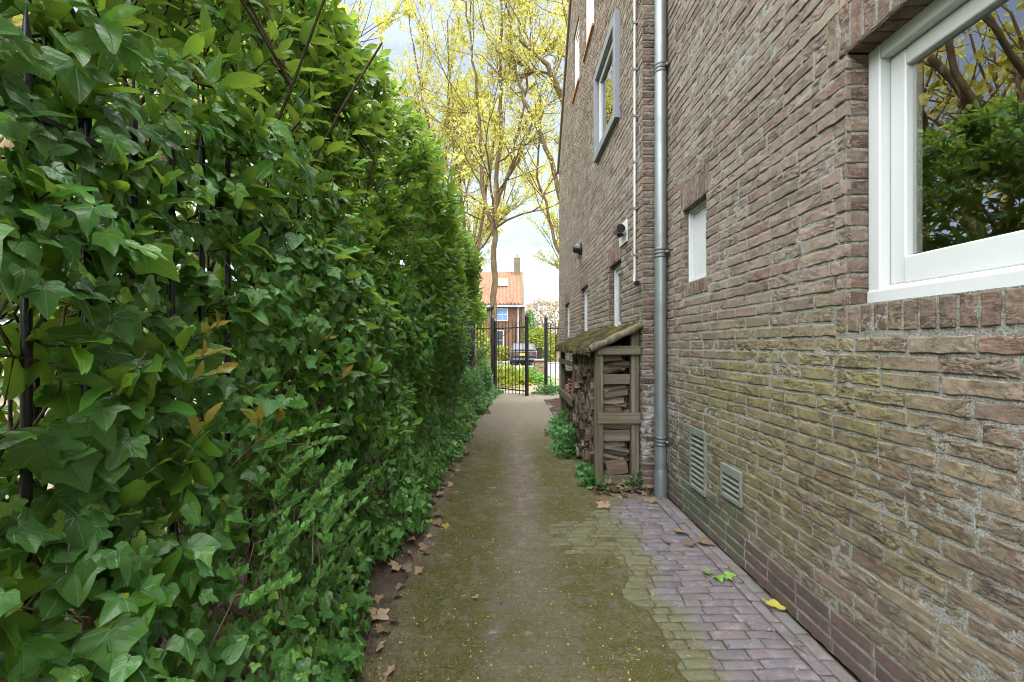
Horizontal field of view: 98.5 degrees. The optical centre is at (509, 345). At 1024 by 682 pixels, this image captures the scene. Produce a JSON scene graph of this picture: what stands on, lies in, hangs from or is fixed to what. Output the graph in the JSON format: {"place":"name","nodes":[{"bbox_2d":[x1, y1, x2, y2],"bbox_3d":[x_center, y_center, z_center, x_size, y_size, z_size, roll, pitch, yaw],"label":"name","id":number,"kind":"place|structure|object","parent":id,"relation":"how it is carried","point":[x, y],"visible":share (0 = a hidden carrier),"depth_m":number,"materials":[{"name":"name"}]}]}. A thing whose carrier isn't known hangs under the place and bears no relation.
{"place":"outdoors","nodes":[
{"label":"outdoors","id":0,"kind":"place"},
{"bbox_2d":[0,371,319,534],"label":"garden ground","id":1,"kind":"structure","parent":0,"point":[16,400],"depth_m":9.28,"materials":[{"name":"soil"}]},
{"bbox_2d":[0,9,220,204],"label":"tree","id":2,"kind":"object","parent":1,"relation":"on","point":[17,21],"visible":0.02,"depth_m":5.53,"materials":[{"name":"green plant"}]},
{"bbox_2d":[109,0,408,332],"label":"tree","id":3,"kind":"object","parent":1,"relation":"on","point":[383,23],"depth_m":8.99,"materials":[{"name":"yellow plant"}]},
{"bbox_2d":[108,3,487,295],"bbox_3d":[-6.590,-4.419,11.466,11.566,11.670,7.563,0,0,17],"label":"tree","id":4,"kind":"object","parent":1,"relation":"on","point":[455,154],"visible":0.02,"depth_m":11.55,"materials":[{"name":"yellow plant"}]},
{"bbox_2d":[407,83,557,266],"bbox_3d":[-2.826,-6.480,23.961,12.280,15.746,6.959,0,0,42],"label":"tree","id":5,"kind":"object","parent":1,"relation":"on","point":[505,213],"visible":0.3,"depth_m":22.31,"materials":[{"name":"yellow plant"}]},
{"bbox_2d":[69,429,465,678],"bbox_3d":[-1.430,1.258,5.895,1.740,0.102,12.990,0,0,0],"label":"soil bed","id":6,"kind":"object","parent":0,"point":[385,577],"visible":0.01,"depth_m":2.39,"materials":[{"name":"soil"}]},
{"bbox_2d":[0,0,392,674],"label":"laurel shrub","id":7,"kind":"object","parent":6,"relation":"on","point":[68,340],"visible":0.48,"depth_m":1.29,"materials":[{"name":"green plant"}]},
{"bbox_2d":[109,0,465,561],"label":"laurel shrub","id":8,"kind":"object","parent":6,"relation":"on","point":[379,216],"visible":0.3,"depth_m":3.01,"materials":[{"name":"green plant"}]},
{"bbox_2d":[241,418,379,636],"bbox_3d":[-0.801,0.772,1.755,0.497,0.998,0.888,0,0,0],"label":"privet shrub","id":9,"kind":"object","parent":6,"relation":"on","point":[327,547],"visible":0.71,"depth_m":1.72,"materials":[{"name":"green plant"}]},
{"bbox_2d":[294,397,397,568],"bbox_3d":[-0.922,0.726,2.629,0.550,1.110,1.027,0,0,0],"label":"privet shrub","id":10,"kind":"object","parent":6,"relation":"on","point":[380,482],"visible":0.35,"depth_m":2.47,"materials":[{"name":"green plant"}]},
{"bbox_2d":[261,134,477,457],"bbox_3d":[-1.421,-0.490,5.345,2.103,3.591,2.885,0,0,0],"label":"laurel shrub","id":11,"kind":"object","parent":6,"relation":"on","point":[461,278],"visible":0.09,"depth_m":4.86,"materials":[{"name":"green plant"}]},
{"bbox_2d":[263,405,489,681],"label":"leaf litter","id":12,"kind":"object","parent":6,"relation":"on","point":[406,566],"visible":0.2,"depth_m":2.47,"materials":[{"name":"plant"}]},
{"bbox_2d":[357,381,415,489],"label":"privet shrub","id":13,"kind":"object","parent":6,"relation":"on","point":[378,428],"visible":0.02,"depth_m":3.28,"materials":[{"name":"green plant"}]},
{"bbox_2d":[372,188,483,353],"bbox_3d":[-1.534,-0.529,7.663,2.107,3.667,3.051,0,0,0],"label":"laurel shrub","id":14,"kind":"object","parent":6,"relation":"on","point":[471,256],"visible":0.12,"depth_m":8.30,"materials":[{"name":"green plant"}]},
{"bbox_2d":[404,228,527,366],"bbox_3d":[-0.947,-0.610,10.263,2.837,3.832,3.479,0,0,0],"label":"laurel shrub","id":15,"kind":"object","parent":6,"relation":"on","point":[478,310],"visible":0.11,"depth_m":10.53,"materials":[{"name":"green plant"}]},
{"bbox_2d":[476,322,489,365],"bbox_3d":[-0.705,0.335,12.000,0.390,1.950,0.032,0,0,0],"label":"fence panel","id":16,"kind":"object","parent":6,"relation":"on","point":[480,328],"visible":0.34,"depth_m":11.99,"materials":[{"name":"black metal"}]},
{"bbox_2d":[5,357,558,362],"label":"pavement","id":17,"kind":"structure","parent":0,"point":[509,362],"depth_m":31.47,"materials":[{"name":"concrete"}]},
{"bbox_2d":[536,348,541,358],"bbox_3d":[2.050,0.705,31.595,0.620,1.050,0.670,0,0,0],"label":"wheelie bin","id":18,"kind":"object","parent":17,"relation":"on","point":[539,353],"visible":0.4,"depth_m":31.30,"materials":[{"name":"grey plastic"}]},
{"bbox_2d":[525,304,558,349],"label":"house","id":19,"kind":"structure","parent":17,"relation":"on","point":[526,308],"depth_m":60.00,"materials":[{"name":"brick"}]},
{"bbox_2d":[0,0,566,324],"label":"sky","id":20,"kind":"structure","parent":0,"point":[541,280],"materials":[{"name":"white"}]},
{"bbox_2d":[351,391,689,681],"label":"path","id":21,"kind":"structure","parent":0,"point":[517,413],"depth_m":2.32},
{"bbox_2d":[0,4,474,681],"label":"iron fence","id":22,"kind":"object","parent":21,"relation":"on","point":[26,420],"visible":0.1,"depth_m":1.08,"materials":[{"name":"black metal"}]},
{"bbox_2d":[0,0,498,681],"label":"ivy","id":23,"kind":"object","parent":22,"relation":"attached to","point":[82,460],"visible":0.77,"depth_m":1.13,"materials":[{"name":"green plant"}]},
{"bbox_2d":[155,309,237,540],"bbox_3d":[-0.871,0.226,1.135,0.330,0.639,0.314,0,0,0],"label":"laurel seedling","id":24,"kind":"object","parent":23,"relation":"in","point":[203,328],"visible":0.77,"depth_m":1.11,"materials":[{"name":"green plant"}]},
{"bbox_2d":[217,403,288,508],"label":"laurel seedling","id":25,"kind":"object","parent":23,"relation":"in","point":[258,422],"visible":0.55,"depth_m":1.38,"materials":[{"name":"green plant"}]},
{"bbox_2d":[214,315,291,416],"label":"laurel seedling","id":26,"kind":"object","parent":23,"relation":"in","point":[239,360],"visible":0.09,"depth_m":1.72,"materials":[{"name":"green plant"}]},
{"bbox_2d":[173,405,352,648],"bbox_3d":[-0.767,0.636,1.464,0.529,0.820,0.794,0,0,0],"label":"privet shrub","id":27,"kind":"object","parent":23,"relation":"in","point":[277,491],"visible":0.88,"depth_m":1.40,"materials":[{"name":"green plant"}]},
{"bbox_2d":[276,323,353,439],"bbox_3d":[-0.830,0.195,2.003,0.330,0.622,0.544,0,0,0],"label":"laurel seedling","id":28,"kind":"object","parent":23,"relation":"in","point":[347,370],"visible":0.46,"depth_m":1.90,"materials":[{"name":"green plant"}]},
{"bbox_2d":[370,608,389,619],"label":"fallen leaf","id":29,"kind":"object","parent":21,"relation":"on","point":[381,614],"visible":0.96,"depth_m":2.07,"materials":[{"name":"plant"}]},
{"bbox_2d":[356,438,680,681],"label":"moss tufts","id":30,"kind":"object","parent":21,"relation":"on","point":[485,594],"visible":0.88,"depth_m":2.11,"materials":[{"name":"plant"}]},
{"bbox_2d":[530,383,558,395],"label":"leafy weed","id":31,"kind":"object","parent":21,"relation":"on","point":[551,389],"visible":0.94,"depth_m":11.41,"materials":[{"name":"green plant"}]},
{"bbox_2d":[548,322,558,386],"bbox_3d":[1.475,0.335,12.000,0.850,1.950,0.032,0,0,0],"label":"fence panel","id":32,"kind":"object","parent":21,"relation":"on","point":[550,328],"visible":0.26,"depth_m":11.99,"materials":[{"name":"black metal"}]},
{"bbox_2d":[546,423,580,458],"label":"leafy weed","id":33,"kind":"object","parent":21,"relation":"on","point":[565,436],"visible":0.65,"depth_m":5.13,"materials":[{"name":"green plant"}]},
{"bbox_2d":[574,461,589,473],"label":"leafy weed","id":34,"kind":"object","parent":21,"relation":"on","point":[581,464],"visible":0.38,"depth_m":4.37,"materials":[{"name":"green plant"}]},
{"bbox_2d":[575,463,610,489],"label":"leafy weed","id":35,"kind":"object","parent":21,"relation":"on","point":[588,476],"visible":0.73,"depth_m":3.94,"materials":[{"name":"green plant"}]},
{"bbox_2d":[347,426,845,681],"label":"plant debris","id":36,"kind":"object","parent":21,"relation":"on","point":[376,654],"visible":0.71,"depth_m":2.18,"materials":[{"name":"yellow plant"}]},
{"bbox_2d":[588,477,653,504],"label":"leaf litter","id":37,"kind":"object","parent":21,"relation":"on","point":[648,490],"visible":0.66,"depth_m":3.81,"materials":[{"name":"plant"}]},
{"bbox_2d":[488,364,558,372],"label":"road","id":38,"kind":"structure","parent":0,"point":[553,368],"depth_m":27.41,"materials":[{"name":"asphalt"}]},
{"bbox_2d":[510,343,536,364],"bbox_3d":[0.930,0.585,30.660,1.800,1.470,4.180,0,0,0],"label":"parked car","id":39,"kind":"object","parent":38,"relation":"on","point":[532,353],"visible":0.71,"depth_m":28.68,"materials":[{"name":"paint"}]},
{"bbox_2d":[497,380,558,390],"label":"sandy track","id":40,"kind":"structure","parent":0,"point":[522,387],"depth_m":13.64,"materials":[{"name":"sand"}]},
{"bbox_2d":[497,360,535,386],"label":"clipped hedge","id":41,"kind":"object","parent":40,"relation":"on","point":[502,372],"visible":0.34,"depth_m":13.98,"materials":[{"name":"green plant"}]},
{"bbox_2d":[503,363,556,384],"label":"leafy weed","id":42,"kind":"object","parent":40,"relation":"on","point":[536,378],"visible":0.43,"depth_m":14.63,"materials":[{"name":"green plant"}]},
{"bbox_2d":[534,359,543,381],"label":"brick pillar","id":43,"kind":"structure","parent":40,"relation":"on","point":[538,362],"depth_m":15.13,"materials":[{"name":"brick"}]},
{"bbox_2d":[544,398,645,492],"bbox_3d":[0.990,1.252,7.035,0.380,0.060,6.510,0,0,0],"label":"soil bed","id":44,"kind":"object","parent":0,"point":[555,402],"visible":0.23,"depth_m":8.52,"materials":[{"name":"soil"}]},
{"bbox_2d":[541,408,570,436],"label":"leafy weed","id":45,"kind":"object","parent":44,"relation":"on","point":[558,420],"visible":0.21,"depth_m":6.18,"materials":[{"name":"green plant"}]},
{"bbox_2d":[554,321,642,486],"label":"wood store","id":46,"kind":"structure","parent":44,"relation":"on","point":[595,341],"depth_m":3.91,"materials":[{"name":"wood"}]},
{"bbox_2d":[624,470,647,491],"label":"leafy weed","id":47,"kind":"object","parent":44,"relation":"on","point":[633,482],"visible":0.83,"depth_m":3.87,"materials":[{"name":"green plant"}]},
{"bbox_2d":[547,487,857,681],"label":"brick paving","id":48,"kind":"structure","parent":0,"point":[698,663],"depth_m":2.22,"materials":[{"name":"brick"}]},
{"bbox_2d":[597,501,608,507],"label":"fallen leaf","id":49,"kind":"object","parent":48,"relation":"on","point":[601,504],"visible":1,"depth_m":3.49,"materials":[{"name":"plant"}]},
{"bbox_2d":[643,497,657,502],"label":"fallen leaf","id":50,"kind":"object","parent":48,"relation":"on","point":[651,500],"visible":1,"depth_m":3.60,"materials":[{"name":"plant"}]},
{"bbox_2d":[697,537,714,544],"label":"fallen leaf","id":51,"kind":"object","parent":48,"relation":"on","point":[703,540],"visible":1,"depth_m":2.85,"materials":[{"name":"plant"}]},
{"bbox_2d":[701,569,735,581],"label":"ivy sprig","id":52,"kind":"object","parent":48,"relation":"on","point":[728,576],"visible":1,"depth_m":2.41,"materials":[{"name":"green plant"}]},
{"bbox_2d":[762,598,785,609],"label":"fallen leaf","id":53,"kind":"object","parent":48,"relation":"on","point":[773,603],"visible":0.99,"depth_m":2.16,"materials":[{"name":"plant"}]},
{"bbox_2d":[557,379,861,681],"bbox_3d":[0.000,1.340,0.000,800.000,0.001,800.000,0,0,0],"label":"ground","id":54,"kind":"structure","parent":0,"point":[848,670],"depth_m":2.09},
{"bbox_2d":[342,0,497,254],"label":"tree","id":55,"kind":"object","parent":54,"relation":"on","point":[458,88],"visible":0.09,"depth_m":18.80,"materials":[{"name":"yellow plant"}]},
{"bbox_2d":[361,0,545,325],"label":"tree","id":56,"kind":"object","parent":54,"relation":"on","point":[422,86],"visible":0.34,"depth_m":18.55,"materials":[{"name":"yellow plant"}]},
{"bbox_2d":[369,0,566,364],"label":"tree","id":57,"kind":"object","parent":54,"relation":"on","point":[493,216],"visible":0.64,"depth_m":16.92,"materials":[{"name":"yellow plant"}]},
{"bbox_2d":[475,321,490,368],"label":"shrub","id":58,"kind":"object","parent":54,"relation":"on","point":[486,340],"visible":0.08,"depth_m":13.95,"materials":[{"name":"green plant"}]},
{"bbox_2d":[490,315,493,384],"bbox_3d":[-0.460,0.250,12.000,0.104,2.160,0.101,0,0,0],"label":"gate post","id":59,"kind":"object","parent":54,"relation":"on","point":[492,342],"visible":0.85,"depth_m":11.96,"materials":[{"name":"black metal"}]},
{"bbox_2d":[494,314,528,395],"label":"iron gate","id":60,"kind":"structure","parent":59,"relation":"attached to","point":[526,390],"depth_m":11.45,"materials":[{"name":"black metal"}]},
{"bbox_2d":[478,344,509,360],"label":"shrub","id":61,"kind":"object","parent":54,"relation":"on","point":[502,349],"visible":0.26,"depth_m":34.20,"materials":[{"name":"green plant"}]},
{"bbox_2d":[476,254,524,359],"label":"brick house","id":62,"kind":"structure","parent":54,"relation":"on","point":[510,301],"depth_m":36.22,"materials":[{"name":"ceramic"}]},
{"bbox_2d":[497,330,503,348],"bbox_3d":[-0.875,-0.420,35.969,0.850,1.600,0.058,0,0,0],"label":"window","id":63,"kind":"structure","parent":62,"relation":"in","point":[501,332],"depth_m":35.97,"materials":[{"name":"white paint"}]},
{"bbox_2d":[497,308,507,320],"bbox_3d":[-0.575,-2.495,35.969,0.950,1.050,0.058,0,0,0],"label":"window","id":64,"kind":"structure","parent":62,"relation":"in","point":[502,313],"depth_m":35.97,"materials":[{"name":"glass"}]},
{"bbox_2d":[433,0,568,252],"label":"tree","id":65,"kind":"object","parent":54,"relation":"on","point":[525,46],"visible":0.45,"depth_m":16.36,"materials":[{"name":"yellow plant"}]},
{"bbox_2d":[487,142,558,361],"bbox_3d":[5.372,-7.159,31.840,15.181,17.123,9.587,0,0,-19],"label":"tree","id":66,"kind":"object","parent":54,"relation":"on","point":[555,225],"visible":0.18,"depth_m":31.68,"materials":[{"name":"yellow plant"}]},
{"bbox_2d":[521,322,529,342],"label":"shrub","id":67,"kind":"object","parent":54,"relation":"on","point":[523,335],"visible":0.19,"depth_m":34.88,"materials":[{"name":"green plant"}]},
{"bbox_2d":[525,309,536,342],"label":"shrub","id":68,"kind":"object","parent":54,"relation":"on","point":[532,322],"visible":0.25,"depth_m":39.70,"materials":[{"name":"green plant"}]},
{"bbox_2d":[524,326,556,361],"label":"clipped hedge","id":69,"kind":"object","parent":54,"relation":"on","point":[536,334],"visible":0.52,"depth_m":32.43,"materials":[{"name":"green plant"}]},
{"bbox_2d":[527,297,558,348],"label":"flowering tree","id":70,"kind":"object","parent":54,"relation":"on","point":[551,313],"visible":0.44,"depth_m":45.03,"materials":[{"name":"plant"}]},
{"bbox_2d":[544,315,547,384],"bbox_3d":[1.000,0.250,12.000,0.104,2.160,0.101,0,0,0],"label":"gate post","id":71,"kind":"object","parent":54,"relation":"on","point":[545,350],"visible":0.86,"depth_m":11.96,"materials":[{"name":"black metal"}]},
{"bbox_2d":[557,0,1023,681],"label":"brick house","id":72,"kind":"structure","parent":54,"relation":"on","point":[831,406],"depth_m":2.03,"materials":[{"name":"brown brick"}]},
{"bbox_2d":[568,304,569,336],"bbox_3d":[1.251,-0.501,8.850,0.060,0.688,0.700,0,0,0],"label":"window","id":73,"kind":"structure","parent":72,"relation":"in","point":[568,304],"depth_m":9.14,"materials":[{"name":"white paint"}]},
{"bbox_2d":[572,243,581,258],"bbox_3d":[1.090,-1.519,7.100,0.151,0.258,0.200,0,0,0],"label":"wall lamp","id":74,"kind":"object","parent":72,"relation":"attached to","point":[577,248],"visible":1,"depth_m":7.04,"materials":[{"name":"black plastic"}]},
{"bbox_2d":[575,22,579,86],"bbox_3d":[1.216,-4.970,7.630,0.060,1.125,0.660,0,0,0],"label":"window","id":75,"kind":"structure","parent":72,"relation":"in","point":[577,55],"depth_m":7.81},
{"bbox_2d":[584,287,587,331],"bbox_3d":[1.251,-0.532,6.835,0.060,0.750,0.630,0,0,0],"label":"window","id":76,"kind":"structure","parent":72,"relation":"in","point":[585,290],"depth_m":7.05,"materials":[{"name":"white paint"}]},
{"bbox_2d":[586,0,593,43],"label":"window","id":77,"kind":"structure","parent":72,"relation":"in","point":[589,3],"depth_m":6.63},
{"bbox_2d":[594,10,619,162],"bbox_3d":[1.186,-2.965,5.225,0.150,1.130,1.170,0,0,0],"label":"window","id":78,"kind":"structure","parent":72,"relation":"in","point":[607,74],"depth_m":5.19,"materials":[{"name":"blue paint"}]},
{"bbox_2d":[614,263,621,326],"bbox_3d":[1.251,-0.532,4.855,0.060,0.750,0.550,0,0,0],"label":"window","id":79,"kind":"structure","parent":72,"relation":"in","point":[617,269],"depth_m":5.03,"materials":[{"name":"white paint"}]},
{"bbox_2d":[612,219,627,246],"bbox_3d":[1.105,-1.130,4.437,0.121,0.220,0.326,0,0,0],"label":"wall lamp","id":80,"kind":"object","parent":72,"relation":"attached to","point":[620,231],"visible":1,"depth_m":4.35,"materials":[{"name":"white paint"}]},
{"bbox_2d":[689,198,706,281],"bbox_3d":[1.400,-0.751,3.200,0.036,0.562,0.400,0,0,0],"label":"window","id":81,"kind":"structure","parent":72,"relation":"in","point":[697,215],"depth_m":3.29,"materials":[{"name":"white paint"}]},
{"bbox_2d":[867,0,1023,302],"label":"window","id":82,"kind":"structure","parent":72,"relation":"in","point":[899,268],"depth_m":1.62,"materials":[{"name":"white paint"}]},
{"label":"split log","id":83,"kind":"object","parent":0,"visible":0},
{"bbox_2d":[590,419,593,429],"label":"split log","id":84,"kind":"object","parent":83,"relation":"on","point":[592,424],"visible":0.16,"depth_m":4.16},
{"bbox_2d":[603,395,629,411],"bbox_3d":[0.986,0.589,4.176,0.349,0.218,0.102,0,0,0],"label":"split log","id":85,"kind":"object","parent":84,"relation":"on","point":[628,407],"visible":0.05,"depth_m":4.14,"materials":[{"name":"wood"}]},
{"bbox_2d":[587,393,628,408],"bbox_3d":[0.936,0.513,4.199,0.365,0.172,0.171,0,0,0],"label":"split log","id":86,"kind":"object","parent":85,"relation":"on","point":[591,400],"visible":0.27,"depth_m":4.13,"materials":[{"name":"wood"}]},
{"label":"split log","id":87,"kind":"object","parent":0,"visible":0},
{"bbox_2d":[590,368,629,376],"bbox_3d":[0.960,0.259,4.219,0.353,0.108,0.146,0,0,0],"label":"split log","id":88,"kind":"object","parent":87,"relation":"on","point":[626,371],"visible":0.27,"depth_m":4.17,"materials":[{"name":"brown wood"}]},
{"bbox_2d":[590,357,624,369],"bbox_3d":[0.939,0.185,4.215,0.313,0.173,0.110,0,0,0],"label":"split log","id":89,"kind":"object","parent":88,"relation":"on","point":[592,363],"visible":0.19,"depth_m":4.17,"materials":[{"name":"wood"}]},
{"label":"split log","id":90,"kind":"object","parent":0,"visible":0},
{"bbox_2d":[585,428,591,441],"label":"split log","id":91,"kind":"object","parent":90,"relation":"on","point":[588,438],"visible":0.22,"depth_m":4.38,"materials":[{"name":"wood"}]},
{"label":"split log","id":92,"kind":"object","parent":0,"visible":0},
{"bbox_2d":[578,422,587,429],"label":"split log","id":93,"kind":"object","parent":92,"relation":"on","point":[582,426],"visible":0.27,"depth_m":4.58,"materials":[{"name":"brown wood"}]},
{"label":"split log","id":94,"kind":"object","parent":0,"visible":0},
{"bbox_2d":[576,368,582,382],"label":"split log","id":95,"kind":"object","parent":94,"relation":"on","point":[579,378],"visible":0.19,"depth_m":4.77,"materials":[{"name":"wood"}]},
{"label":"split log","id":96,"kind":"object","parent":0,"visible":0},
{"bbox_2d":[605,459,628,474],"bbox_3d":[0.968,1.098,3.980,0.198,0.121,0.088,0,0,0],"label":"split log","id":97,"kind":"object","parent":96,"relation":"on","point":[613,467],"visible":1,"depth_m":3.95,"materials":[{"name":"wood"}]},
{"bbox_2d":[603,453,623,460],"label":"split log","id":98,"kind":"object","parent":97,"relation":"on","point":[608,457],"visible":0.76,"depth_m":4.02,"materials":[{"name":"wood"}]},
{"bbox_2d":[603,444,628,455],"bbox_3d":[0.965,0.953,3.984,0.237,0.113,0.065,0,0,0],"label":"split log","id":99,"kind":"object","parent":97,"relation":"on","point":[621,451],"visible":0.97,"depth_m":3.97,"materials":[{"name":"wood"}]},
{"bbox_2d":[603,441,624,446],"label":"split log","id":100,"kind":"object","parent":99,"relation":"on","point":[616,443],"visible":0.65,"depth_m":4.00,"materials":[{"name":"wood"}]},
{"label":"split log","id":101,"kind":"object","parent":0,"visible":0},
{"bbox_2d":[603,424,622,429],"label":"split log","id":102,"kind":"object","parent":101,"relation":"on","point":[610,428],"visible":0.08,"depth_m":4.04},
{"bbox_2d":[618,408,629,412],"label":"split log","id":103,"kind":"object","parent":102,"relation":"on","point":[626,410],"visible":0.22,"depth_m":4.05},
{"bbox_2d":[603,403,621,412],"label":"split log","id":104,"kind":"object","parent":103,"relation":"on","point":[609,408],"visible":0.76,"depth_m":4.04,"materials":[{"name":"wood"}]},
{"bbox_2d":[613,403,625,408],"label":"split log","id":105,"kind":"object","parent":103,"relation":"on","point":[623,405],"visible":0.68,"depth_m":4.04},
{"bbox_2d":[603,396,623,403],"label":"split log","id":106,"kind":"object","parent":105,"relation":"on","point":[616,400],"visible":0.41,"depth_m":4.04,"materials":[{"name":"wood"}]},
{"bbox_2d":[603,389,627,398],"bbox_3d":[0.967,0.442,4.011,0.222,0.099,0.072,0,0,0],"label":"split log","id":107,"kind":"object","parent":106,"relation":"on","point":[613,394],"visible":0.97,"depth_m":3.98,"materials":[{"name":"wood"}]},
{"bbox_2d":[603,384,625,392],"bbox_3d":[0.961,0.400,4.030,0.206,0.113,0.118,0,0,0],"label":"split log","id":108,"kind":"object","parent":107,"relation":"on","point":[612,388],"visible":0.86,"depth_m":3.99,"materials":[{"name":"wood"}]},
{"bbox_2d":[603,384,629,389],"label":"split log","id":109,"kind":"object","parent":108,"relation":"on","point":[627,386],"visible":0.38,"depth_m":4.00,"materials":[{"name":"wood"}]},
{"bbox_2d":[603,366,620,373],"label":"split log","id":110,"kind":"object","parent":109,"relation":"on","point":[613,370],"visible":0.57,"depth_m":4.01,"materials":[{"name":"wood"}]},
{"bbox_2d":[603,355,621,363],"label":"split log","id":111,"kind":"object","parent":110,"relation":"on","point":[611,358],"visible":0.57,"depth_m":3.96,"materials":[{"name":"wood"}]},
{"bbox_2d":[607,361,629,367],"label":"split log","id":112,"kind":"object","parent":110,"relation":"on","point":[623,364],"visible":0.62,"depth_m":4.02,"materials":[{"name":"wood"}]},
{"bbox_2d":[604,424,629,429],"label":"split log","id":113,"kind":"object","parent":101,"relation":"on","point":[620,426],"visible":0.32,"depth_m":3.97,"materials":[{"name":"wood"}]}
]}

